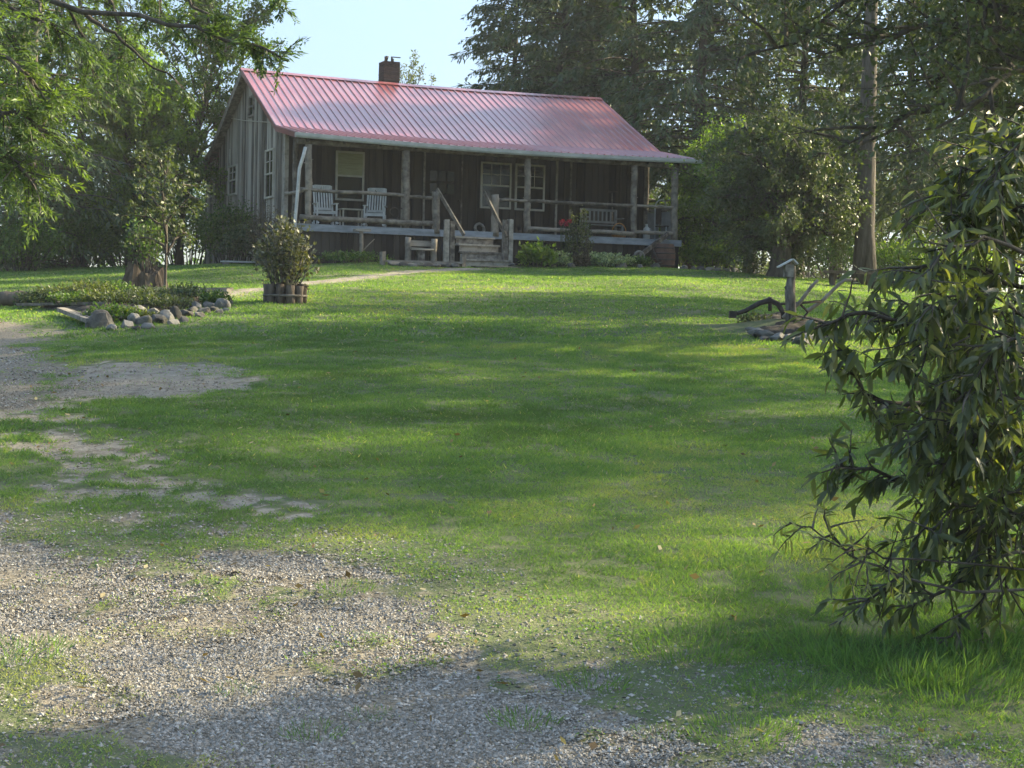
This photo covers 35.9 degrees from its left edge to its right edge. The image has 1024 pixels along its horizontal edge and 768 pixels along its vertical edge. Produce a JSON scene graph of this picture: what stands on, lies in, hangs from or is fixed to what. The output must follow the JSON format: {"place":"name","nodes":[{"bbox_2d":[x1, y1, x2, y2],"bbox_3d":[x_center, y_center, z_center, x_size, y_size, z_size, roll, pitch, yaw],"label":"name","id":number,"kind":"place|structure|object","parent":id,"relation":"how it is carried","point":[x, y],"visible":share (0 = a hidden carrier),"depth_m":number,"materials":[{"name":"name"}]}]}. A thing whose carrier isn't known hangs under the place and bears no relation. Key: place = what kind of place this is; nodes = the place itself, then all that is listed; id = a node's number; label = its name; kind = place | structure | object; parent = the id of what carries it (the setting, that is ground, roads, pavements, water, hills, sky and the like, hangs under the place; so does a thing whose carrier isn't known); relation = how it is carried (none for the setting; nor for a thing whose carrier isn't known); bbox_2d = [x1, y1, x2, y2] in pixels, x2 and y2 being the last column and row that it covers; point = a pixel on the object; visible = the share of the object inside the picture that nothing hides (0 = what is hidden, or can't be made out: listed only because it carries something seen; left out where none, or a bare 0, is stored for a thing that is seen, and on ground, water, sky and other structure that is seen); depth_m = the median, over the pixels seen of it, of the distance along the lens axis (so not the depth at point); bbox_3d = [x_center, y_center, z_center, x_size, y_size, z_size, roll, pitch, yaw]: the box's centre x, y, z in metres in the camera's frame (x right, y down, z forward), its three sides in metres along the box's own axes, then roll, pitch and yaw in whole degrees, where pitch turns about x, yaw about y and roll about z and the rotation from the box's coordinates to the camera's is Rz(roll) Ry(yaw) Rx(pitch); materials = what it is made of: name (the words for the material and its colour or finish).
{"place":"outdoors","nodes":[
{"label":"outdoors","id":0,"kind":"place"},
{"bbox_2d":[0,268,694,759],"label":"dirt path","id":1,"kind":"structure","parent":0,"point":[140,378],"depth_m":10.79,"materials":[{"name":"soil"}]},
{"bbox_2d":[0,318,1023,767],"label":"gravel driveway","id":2,"kind":"structure","parent":0,"point":[6,340],"depth_m":6.44,"materials":[{"name":"grey gravel"}]},
{"bbox_2d":[277,717,348,742],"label":"weed tuft","id":3,"kind":"object","parent":2,"relation":"on","point":[327,721],"visible":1,"depth_m":5.59,"materials":[{"name":"green plant"}]},
{"bbox_2d":[484,703,568,730],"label":"weed tuft","id":4,"kind":"object","parent":2,"relation":"on","point":[515,713],"visible":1,"depth_m":5.76,"materials":[{"name":"green plant"}]},
{"bbox_2d":[549,666,635,697],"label":"weed tuft","id":5,"kind":"object","parent":2,"relation":"on","point":[586,683],"visible":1,"depth_m":6.26,"materials":[{"name":"green plant"}]},
{"bbox_2d":[0,261,1023,767],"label":"lawn","id":6,"kind":"structure","parent":0,"point":[438,591],"depth_m":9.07,"materials":[{"name":"plant"}]},
{"bbox_2d":[0,290,28,305],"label":"log","id":7,"kind":"object","parent":6,"relation":"on","point":[6,298],"visible":0.49,"depth_m":27.55,"materials":[{"name":"grey wood"}]},
{"bbox_2d":[0,4,69,268],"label":"hemlock tree","id":8,"kind":"object","parent":6,"relation":"on","point":[22,164],"visible":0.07,"depth_m":50.38,"materials":[{"name":"green plant"}]},
{"bbox_2d":[0,629,76,664],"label":"weed tuft","id":9,"kind":"object","parent":6,"relation":"on","point":[30,646],"visible":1,"depth_m":6.60,"materials":[{"name":"green plant"}]},
{"bbox_2d":[0,208,80,271],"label":"understory bush","id":10,"kind":"object","parent":6,"relation":"on","point":[33,248],"visible":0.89,"depth_m":44.11,"materials":[{"name":"green plant"}]},
{"bbox_2d":[57,307,89,322],"bbox_3d":[-6.418,-1.015,23.286,0.178,0.204,2.451,0,3,-26],"label":"weathered plank","id":11,"kind":"object","parent":6,"relation":"on","point":[72,313],"visible":0.86,"depth_m":23.23,"materials":[{"name":"grey wood"}]},
{"bbox_2d":[37,208,128,267],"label":"understory bush","id":12,"kind":"object","parent":6,"relation":"on","point":[85,235],"visible":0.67,"depth_m":47.71,"materials":[{"name":"green plant"}]},
{"bbox_2d":[0,0,171,270],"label":"hemlock tree","id":13,"kind":"object","parent":6,"relation":"on","point":[60,208],"visible":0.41,"depth_m":46.39,"materials":[{"name":"green plant"}]},
{"bbox_2d":[0,0,198,268],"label":"hemlock tree","id":14,"kind":"object","parent":6,"relation":"on","point":[95,29],"visible":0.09,"depth_m":53.60,"materials":[{"name":"green plant"}]},
{"bbox_2d":[85,309,113,328],"bbox_3d":[-5.803,-0.904,22.258,0.417,0.300,0.453,2,1,-28],"label":"rock","id":15,"kind":"object","parent":6,"relation":"on","point":[99,318],"visible":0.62,"depth_m":22.07,"materials":[{"name":"stone"}]},
{"bbox_2d":[40,290,201,312],"bbox_3d":[-6.604,-1.274,27.178,3.860,0.742,7.500,1,3,0],"label":"planting bed","id":16,"kind":"object","parent":6,"relation":"on","point":[81,308],"visible":0.09,"depth_m":25.37,"materials":[{"name":"soil"}]},
{"bbox_2d":[12,287,59,306],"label":"rock garden plant","id":17,"kind":"object","parent":16,"relation":"on","point":[34,296],"visible":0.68,"depth_m":27.04,"materials":[{"name":"green plant"}]},
{"bbox_2d":[16,302,110,305],"bbox_3d":[-7.383,-1.317,25.975,2.453,0.109,0.196,4,4,39],"label":"weathered plank","id":18,"kind":"object","parent":16,"relation":"on","point":[51,304],"visible":0.76,"depth_m":25.95,"materials":[{"name":"grey wood"}]},
{"bbox_2d":[45,288,98,305],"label":"rock garden plant","id":19,"kind":"object","parent":16,"relation":"on","point":[64,297],"visible":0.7,"depth_m":25.73,"materials":[{"name":"green plant"}]},
{"bbox_2d":[51,277,118,295],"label":"rock garden plant","id":20,"kind":"object","parent":16,"relation":"on","point":[76,287],"visible":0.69,"depth_m":27.12,"materials":[{"name":"green plant"}]},
{"bbox_2d":[69,287,131,303],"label":"rock garden plant","id":21,"kind":"object","parent":16,"relation":"on","point":[93,296],"visible":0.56,"depth_m":25.47,"materials":[{"name":"green plant"}]},
{"bbox_2d":[80,300,141,321],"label":"rock garden plant","id":22,"kind":"object","parent":16,"relation":"on","point":[113,309],"visible":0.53,"depth_m":22.84,"materials":[{"name":"green plant"}]},
{"bbox_2d":[98,288,162,304],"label":"rock garden plant","id":23,"kind":"object","parent":16,"relation":"on","point":[124,298],"visible":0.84,"depth_m":25.25,"materials":[{"name":"green plant"}]},
{"bbox_2d":[108,139,215,288],"bbox_3d":[-6.280,-2.899,28.344,1.871,2.962,2.009,1,3,-12],"label":"sapling tree","id":24,"kind":"object","parent":16,"relation":"on","point":[164,217],"visible":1,"depth_m":28.37,"materials":[{"name":"green plant"}]},
{"bbox_2d":[132,292,195,309],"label":"rock garden plant","id":25,"kind":"object","parent":16,"relation":"on","point":[166,301],"visible":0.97,"depth_m":25.10,"materials":[{"name":"green plant"}]},
{"bbox_2d":[154,281,213,300],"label":"rock garden plant","id":26,"kind":"object","parent":16,"relation":"on","point":[191,290],"visible":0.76,"depth_m":26.37,"materials":[{"name":"green plant"}]},
{"bbox_2d":[197,285,234,305],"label":"rock garden plant","id":27,"kind":"object","parent":16,"relation":"on","point":[214,296],"visible":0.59,"depth_m":25.87,"materials":[{"name":"green plant"}]},
{"bbox_2d":[42,17,202,262],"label":"maple tree","id":28,"kind":"object","parent":6,"relation":"on","point":[151,54],"visible":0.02,"depth_m":65.77,"materials":[{"name":"green plant"}]},
{"bbox_2d":[72,214,173,265],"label":"understory bush","id":29,"kind":"object","parent":6,"relation":"on","point":[116,232],"visible":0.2,"depth_m":50.58,"materials":[{"name":"green plant"}]},
{"bbox_2d":[59,60,227,264],"bbox_3d":[-11.425,-6.914,50.221,5.287,6.631,5.219,1,3,0],"label":"elm tree","id":30,"kind":"object","parent":6,"relation":"on","point":[150,130],"visible":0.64,"depth_m":49.56,"materials":[{"name":"green plant"}]},
{"bbox_2d":[122,262,168,287],"bbox_3d":[-7.626,-2.201,32.870,1.182,0.648,0.777,0,3,-23],"label":"tree stump","id":31,"kind":"object","parent":6,"relation":"on","point":[136,276],"visible":0.71,"depth_m":32.63,"materials":[{"name":"brown wood"}]},
{"bbox_2d":[121,208,164,272],"bbox_3d":[-7.588,-3.054,32.898,0.928,1.482,0.863,3,3,23],"label":"stump sprout","id":32,"kind":"object","parent":31,"relation":"on","point":[142,249],"visible":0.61,"depth_m":32.85,"materials":[{"name":"green plant"}]},
{"bbox_2d":[0,0,309,249],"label":"cypress tree","id":33,"kind":"object","parent":6,"relation":"on","point":[28,125],"visible":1,"depth_m":12.81,"materials":[{"name":"green plant"}]},
{"bbox_2d":[108,186,205,264],"bbox_3d":[-12.204,-6.369,59.833,5.774,4.211,4.727,1,3,0],"label":"thicket bush","id":34,"kind":"object","parent":6,"relation":"on","point":[191,224],"visible":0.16,"depth_m":59.21,"materials":[{"name":"green plant"}]},
{"bbox_2d":[97,0,287,264],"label":"locust tree","id":35,"kind":"object","parent":6,"relation":"on","point":[208,90],"visible":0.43,"depth_m":51.94,"materials":[{"name":"green plant"}]},
{"bbox_2d":[195,191,256,263],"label":"lilac bush","id":36,"kind":"object","parent":6,"relation":"on","point":[210,232],"visible":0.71,"depth_m":46.83,"materials":[{"name":"green plant"}]},
{"bbox_2d":[211,219,263,263],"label":"evergreen bush","id":37,"kind":"object","parent":6,"relation":"on","point":[236,240],"visible":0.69,"depth_m":45.17,"materials":[{"name":"green plant"}]},
{"bbox_2d":[240,200,286,264],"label":"russet bush","id":38,"kind":"object","parent":6,"relation":"on","point":[254,227],"visible":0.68,"depth_m":42.94,"materials":[{"name":"green plant"}]},
{"bbox_2d":[262,284,307,303],"bbox_3d":[-3.834,-1.508,26.713,0.760,0.385,0.760,1,3,0],"label":"log planter","id":39,"kind":"object","parent":6,"relation":"on","point":[278,294],"visible":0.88,"depth_m":26.42,"materials":[{"name":"brown wood"}]},
{"bbox_2d":[244,210,320,291],"bbox_3d":[-3.850,-2.247,26.622,1.284,1.409,1.176,1,3,0],"label":"planter bush","id":40,"kind":"object","parent":39,"relation":"in","point":[287,250],"visible":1,"depth_m":26.52,"materials":[{"name":"green plant"}]},
{"bbox_2d":[313,577,375,595],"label":"weed tuft","id":41,"kind":"object","parent":6,"relation":"on","point":[341,581],"visible":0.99,"depth_m":7.71,"materials":[{"name":"green plant"}]},
{"bbox_2d":[312,249,394,263],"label":"ground ivy","id":42,"kind":"object","parent":6,"relation":"on","point":[353,255],"visible":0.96,"depth_m":42.18,"materials":[{"name":"green plant"}]},
{"bbox_2d":[399,49,435,85],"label":"distant tree","id":43,"kind":"object","parent":6,"relation":"on","point":[411,78],"visible":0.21,"depth_m":108.85,"materials":[{"name":"green plant"}]},
{"bbox_2d":[405,237,437,263],"bbox_3d":[-2.490,-3.604,43.225,0.952,0.799,0.337,0,3,-23],"label":"log bench","id":44,"kind":"object","parent":6,"relation":"on","point":[420,252],"visible":0.83,"depth_m":43.21,"materials":[{"name":"grey wood"}]},
{"bbox_2d":[200,56,702,267],"bbox_3d":[-2.534,-6.874,50.475,12.532,7.091,14.594,0,3,-23],"label":"log cabin","id":45,"kind":"object","parent":6,"relation":"on","point":[448,168],"visible":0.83,"depth_m":46.66,"materials":[{"name":"brown wood"}]},
{"bbox_2d":[228,164,237,195],"bbox_3d":[-8.885,-6.478,50.250,0.065,0.965,1.113,0,3,-23],"label":"window","id":46,"kind":"structure","parent":45,"relation":"in","point":[232,169],"depth_m":50.19,"materials":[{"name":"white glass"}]},
{"bbox_2d":[264,148,274,198],"bbox_3d":[-7.057,-6.114,45.962,0.065,1.432,0.989,0,3,-23],"label":"window","id":47,"kind":"structure","parent":45,"relation":"in","point":[269,160],"depth_m":45.94,"materials":[{"name":"white glass"}]},
{"bbox_2d":[312,185,338,224],"bbox_3d":[-5.192,-4.970,43.908,0.630,1.168,0.964,0,3,-18],"label":"rocking chair","id":48,"kind":"object","parent":45,"relation":"on","point":[317,210],"visible":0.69,"depth_m":44.14,"materials":[{"name":"white paint"}]},
{"bbox_2d":[335,150,364,200],"bbox_3d":[-4.623,-5.935,45.114,0.847,1.400,0.065,0,3,-23],"label":"window","id":49,"kind":"structure","parent":45,"relation":"in","point":[350,165],"depth_m":45.11,"materials":[{"name":"beige glass"}]},
{"bbox_2d":[362,188,386,226],"bbox_3d":[-3.849,-4.965,44.475,0.630,1.168,0.964,1,3,1],"label":"rocking chair","id":50,"kind":"object","parent":45,"relation":"on","point":[379,212],"visible":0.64,"depth_m":44.72,"materials":[{"name":"white paint"}]},
{"bbox_2d":[422,152,462,229],"bbox_3d":[-2.014,-5.605,46.227,1.218,2.391,0.099,0,3,-23],"label":"door","id":51,"kind":"structure","parent":45,"relation":"in","point":[444,172],"depth_m":46.23,"materials":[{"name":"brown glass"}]},
{"bbox_2d":[480,161,511,209],"bbox_3d":[-0.477,-5.884,46.882,0.979,1.366,0.065,0,3,-23],"label":"window","id":52,"kind":"structure","parent":45,"relation":"in","point":[495,177],"depth_m":46.88,"materials":[{"name":"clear glass"}]},
{"bbox_2d":[514,163,545,211],"bbox_3d":[0.539,-5.879,47.316,0.965,1.379,0.065,0,3,-23],"label":"window","id":53,"kind":"structure","parent":45,"relation":"in","point":[537,171],"depth_m":47.35,"materials":[{"name":"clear glass"}]},
{"bbox_2d":[579,208,623,234],"bbox_3d":[2.703,-4.819,47.560,1.240,0.920,0.550,0,3,-23],"label":"porch bench","id":54,"kind":"object","parent":45,"relation":"on","point":[606,221],"visible":0.79,"depth_m":47.74,"materials":[{"name":"grey wood"}]},
{"bbox_2d":[0,292,1019,767],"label":"fallen leaves","id":55,"kind":"object","parent":6,"relation":"on","point":[592,744],"visible":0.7,"depth_m":8.10,"materials":[{"name":"brown plant"}]},
{"bbox_2d":[448,0,576,91],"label":"spruce tree","id":56,"kind":"object","parent":6,"relation":"on","point":[497,10],"visible":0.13,"depth_m":69.25,"materials":[{"name":"green plant"}]},
{"bbox_2d":[1,122,1023,292],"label":"forest","id":57,"kind":"object","parent":6,"relation":"on","point":[1022,280],"depth_m":121.22,"materials":[{"name":"green plant"}]},
{"bbox_2d":[515,237,557,267],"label":"hosta plant","id":58,"kind":"object","parent":6,"relation":"on","point":[538,254],"visible":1,"depth_m":43.94,"materials":[{"name":"green plant"}]},
{"bbox_2d":[546,248,572,267],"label":"dusty plant","id":59,"kind":"object","parent":6,"relation":"on","point":[564,258],"visible":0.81,"depth_m":44.32,"materials":[{"name":"green plant"}]},
{"bbox_2d":[488,0,651,212],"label":"spruce tree","id":60,"kind":"object","parent":6,"relation":"on","point":[548,32],"visible":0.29,"depth_m":64.50,"materials":[{"name":"green plant"}]},
{"bbox_2d":[559,200,594,266],"bbox_3d":[1.879,-4.302,45.059,0.884,2.001,1.005,3,3,25],"label":"bee balm","id":61,"kind":"object","parent":6,"relation":"on","point":[573,247],"visible":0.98,"depth_m":45.02,"materials":[{"name":"green plant"}]},
{"bbox_2d":[528,0,680,253],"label":"spruce tree","id":62,"kind":"object","parent":6,"relation":"on","point":[665,193],"visible":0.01,"depth_m":73.36,"materials":[{"name":"green plant"}]},
{"bbox_2d":[579,251,636,267],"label":"dusty plant","id":63,"kind":"object","parent":6,"relation":"on","point":[611,259],"visible":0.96,"depth_m":44.74,"materials":[{"name":"green plant"}]},
{"bbox_2d":[529,0,729,247],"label":"spruce tree","id":64,"kind":"object","parent":6,"relation":"on","point":[581,10],"visible":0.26,"depth_m":62.57,"materials":[{"name":"green plant"}]},
{"bbox_2d":[634,232,669,263],"bbox_3d":[4.195,-3.987,46.188,0.391,0.983,1.667,4,4,42],"label":"log","id":65,"kind":"object","parent":6,"relation":"on","point":[659,240],"visible":0.83,"depth_m":46.23,"materials":[{"name":"wood"}]},
{"bbox_2d":[652,244,675,267],"bbox_3d":[4.475,-3.740,46.511,0.677,0.760,0.672,1,3,0],"label":"rusty barrel","id":66,"kind":"object","parent":6,"relation":"on","point":[665,254],"visible":0.81,"depth_m":46.23,"materials":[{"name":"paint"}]},
{"bbox_2d":[655,190,724,268],"bbox_3d":[5.687,-4.995,49.744,2.697,2.892,3.461,1,3,0],"label":"viburnum bush","id":67,"kind":"object","parent":6,"relation":"on","point":[685,231],"visible":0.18,"depth_m":49.31,"materials":[{"name":"green plant"}]},
{"bbox_2d":[623,616,777,668],"bbox_3d":[0.823,1.109,6.857,0.703,0.130,0.644,1,3,0],"label":"weed tuft","id":68,"kind":"object","parent":6,"relation":"on","point":[717,650],"visible":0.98,"depth_m":6.86,"materials":[{"name":"green plant"}]},
{"bbox_2d":[599,0,814,266],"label":"hemlock tree","id":69,"kind":"object","parent":6,"relation":"on","point":[700,20],"visible":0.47,"depth_m":57.00,"materials":[{"name":"green plant"}]},
{"bbox_2d":[678,236,742,270],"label":"hydrangea bush","id":70,"kind":"object","parent":6,"relation":"on","point":[710,258],"visible":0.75,"depth_m":47.19,"materials":[{"name":"green plant"}]},
{"bbox_2d":[659,108,805,270],"bbox_3d":[6.736,-5.802,48.033,5.362,5.171,5.659,1,3,0],"label":"crabapple tree","id":71,"kind":"object","parent":6,"relation":"on","point":[689,186],"visible":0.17,"depth_m":47.74,"materials":[{"name":"green plant"}]},
{"bbox_2d":[685,706,809,752],"bbox_3d":[0.837,1.231,5.665,0.466,0.084,0.434,1,3,0],"label":"weed tuft","id":72,"kind":"object","parent":6,"relation":"on","point":[754,726],"visible":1,"depth_m":5.67,"materials":[{"name":"green plant"}]},
{"bbox_2d":[658,0,848,272],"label":"hemlock tree","id":73,"kind":"object","parent":6,"relation":"on","point":[728,38],"visible":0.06,"depth_m":71.28,"materials":[{"name":"green plant"}]},
{"bbox_2d":[685,85,887,278],"bbox_3d":[7.418,-5.318,42.285,5.400,5.312,5.505,1,3,0],"label":"apple tree","id":74,"kind":"object","parent":6,"relation":"on","point":[789,227],"visible":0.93,"depth_m":42.02,"materials":[{"name":"green plant"}]},
{"bbox_2d":[750,312,827,340],"bbox_3d":[4.289,-0.801,24.109,2.285,0.612,5.250,1,3,0],"label":"rock pile","id":75,"kind":"object","parent":6,"relation":"on","point":[789,329],"visible":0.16,"depth_m":23.04,"materials":[{"name":"grey stone"}]},
{"bbox_2d":[736,311,776,322],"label":"mound plant","id":76,"kind":"object","parent":75,"relation":"on","point":[757,316],"visible":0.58,"depth_m":23.98,"materials":[{"name":"green plant"}]},
{"bbox_2d":[777,259,798,321],"bbox_3d":[4.090,-1.270,23.411,0.343,1.172,0.220,1,3,0],"label":"birdhouse post","id":77,"kind":"object","parent":75,"relation":"on","point":[789,271],"visible":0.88,"depth_m":23.34,"materials":[{"name":"grey wood"}]},
{"bbox_2d":[729,279,855,320],"bbox_3d":[4.268,-1.198,23.981,1.956,0.855,0.437,1,3,0],"label":"walking plow","id":78,"kind":"object","parent":6,"relation":"on","point":[769,301],"visible":0.77,"depth_m":23.89,"materials":[{"name":"wood"}]},
{"bbox_2d":[725,663,861,704],"bbox_3d":[1.117,1.189,6.315,0.538,0.089,0.539,1,3,0],"label":"weed tuft","id":79,"kind":"object","parent":6,"relation":"on","point":[798,680],"visible":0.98,"depth_m":6.31,"materials":[{"name":"green plant"}]},
{"bbox_2d":[707,0,902,277],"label":"hemlock tree","id":80,"kind":"object","parent":6,"relation":"on","point":[802,72],"visible":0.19,"depth_m":61.36,"materials":[{"name":"green plant"}]},
{"bbox_2d":[766,181,853,278],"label":"forest tree","id":81,"kind":"object","parent":6,"relation":"on","point":[814,272],"visible":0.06,"depth_m":97.69,"materials":[{"name":"green plant"}]},
{"bbox_2d":[606,0,1023,206],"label":"oak tree","id":82,"kind":"object","parent":6,"relation":"on","point":[991,23],"visible":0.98,"depth_m":24.61,"materials":[{"name":"green plant"}]},
{"bbox_2d":[753,612,911,670],"bbox_3d":[1.370,1.119,6.849,0.696,0.160,0.724,0,3,-29],"label":"weed tuft","id":83,"kind":"object","parent":6,"relation":"on","point":[810,641],"visible":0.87,"depth_m":6.87,"materials":[{"name":"green plant"}]},
{"bbox_2d":[792,225,885,279],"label":"lawn edge bush","id":84,"kind":"object","parent":6,"relation":"on","point":[849,253],"visible":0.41,"depth_m":49.53,"materials":[{"name":"green plant"}]},
{"bbox_2d":[781,0,923,278],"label":"hemlock tree","id":85,"kind":"object","parent":6,"relation":"on","point":[838,75],"visible":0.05,"depth_m":76.50,"materials":[{"name":"green plant"}]},
{"bbox_2d":[823,270,884,288],"bbox_3d":[8.728,-2.647,40.411,1.512,0.508,0.415,1,3,-6],"label":"rustic bench","id":86,"kind":"object","parent":6,"relation":"on","point":[832,277],"visible":0.5,"depth_m":40.27,"materials":[{"name":"grey wood"}]},
{"bbox_2d":[847,0,899,285],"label":"pine tree","id":87,"kind":"object","parent":6,"relation":"on","point":[864,254],"visible":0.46,"depth_m":42.09,"materials":[{"name":"brown plant"}]},
{"bbox_2d":[835,176,917,277],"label":"forest tree","id":88,"kind":"object","parent":6,"relation":"on","point":[885,220],"visible":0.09,"depth_m":69.10,"materials":[{"name":"green plant"}]},
{"bbox_2d":[761,105,1023,657],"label":"peach tree","id":89,"kind":"object","parent":6,"relation":"on","point":[955,327],"visible":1,"depth_m":6.67,"materials":[{"name":"green plant"}]},
{"bbox_2d":[850,226,942,273],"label":"lawn edge bush","id":90,"kind":"object","parent":6,"relation":"on","point":[888,258],"visible":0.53,"depth_m":45.41,"materials":[{"name":"green plant"}]},
{"bbox_2d":[817,0,981,264],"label":"hemlock tree","id":91,"kind":"object","parent":6,"relation":"on","point":[889,205],"visible":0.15,"depth_m":58.86,"materials":[{"name":"green plant"}]},
{"bbox_2d":[800,621,1004,689],"bbox_3d":[1.632,1.136,6.659,0.876,0.185,0.830,1,3,0],"label":"weed tuft","id":92,"kind":"object","parent":6,"relation":"on","point":[913,647],"visible":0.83,"depth_m":6.62,"materials":[{"name":"green plant"}]},
{"bbox_2d":[879,145,987,279],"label":"forest tree","id":93,"kind":"object","parent":6,"relation":"on","point":[932,229],"visible":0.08,"depth_m":65.49,"materials":[{"name":"green plant"}]},
{"bbox_2d":[845,0,1023,288],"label":"hemlock tree","id":94,"kind":"object","parent":6,"relation":"on","point":[919,183],"visible":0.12,"depth_m":55.45,"materials":[{"name":"green plant"}]},
{"bbox_2d":[876,645,1023,709],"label":"weed tuft","id":95,"kind":"object","parent":6,"relation":"on","point":[1000,691],"visible":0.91,"depth_m":6.32,"materials":[{"name":"green plant"}]},
{"bbox_2d":[893,6,1023,266],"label":"hemlock tree","id":96,"kind":"object","parent":6,"relation":"on","point":[957,127],"visible":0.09,"depth_m":49.25,"materials":[{"name":"green plant"}]},
{"bbox_2d":[898,604,1023,666],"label":"weed tuft","id":97,"kind":"object","parent":6,"relation":"on","point":[1019,629],"visible":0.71,"depth_m":6.94,"materials":[{"name":"green plant"}]},
{"bbox_2d":[915,247,1019,290],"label":"lawn edge bush","id":98,"kind":"object","parent":6,"relation":"on","point":[964,276],"visible":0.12,"depth_m":43.55,"materials":[{"name":"green plant"}]},
{"bbox_2d":[0,0,1023,291],"label":"sky","id":99,"kind":"structure","parent":0,"point":[349,39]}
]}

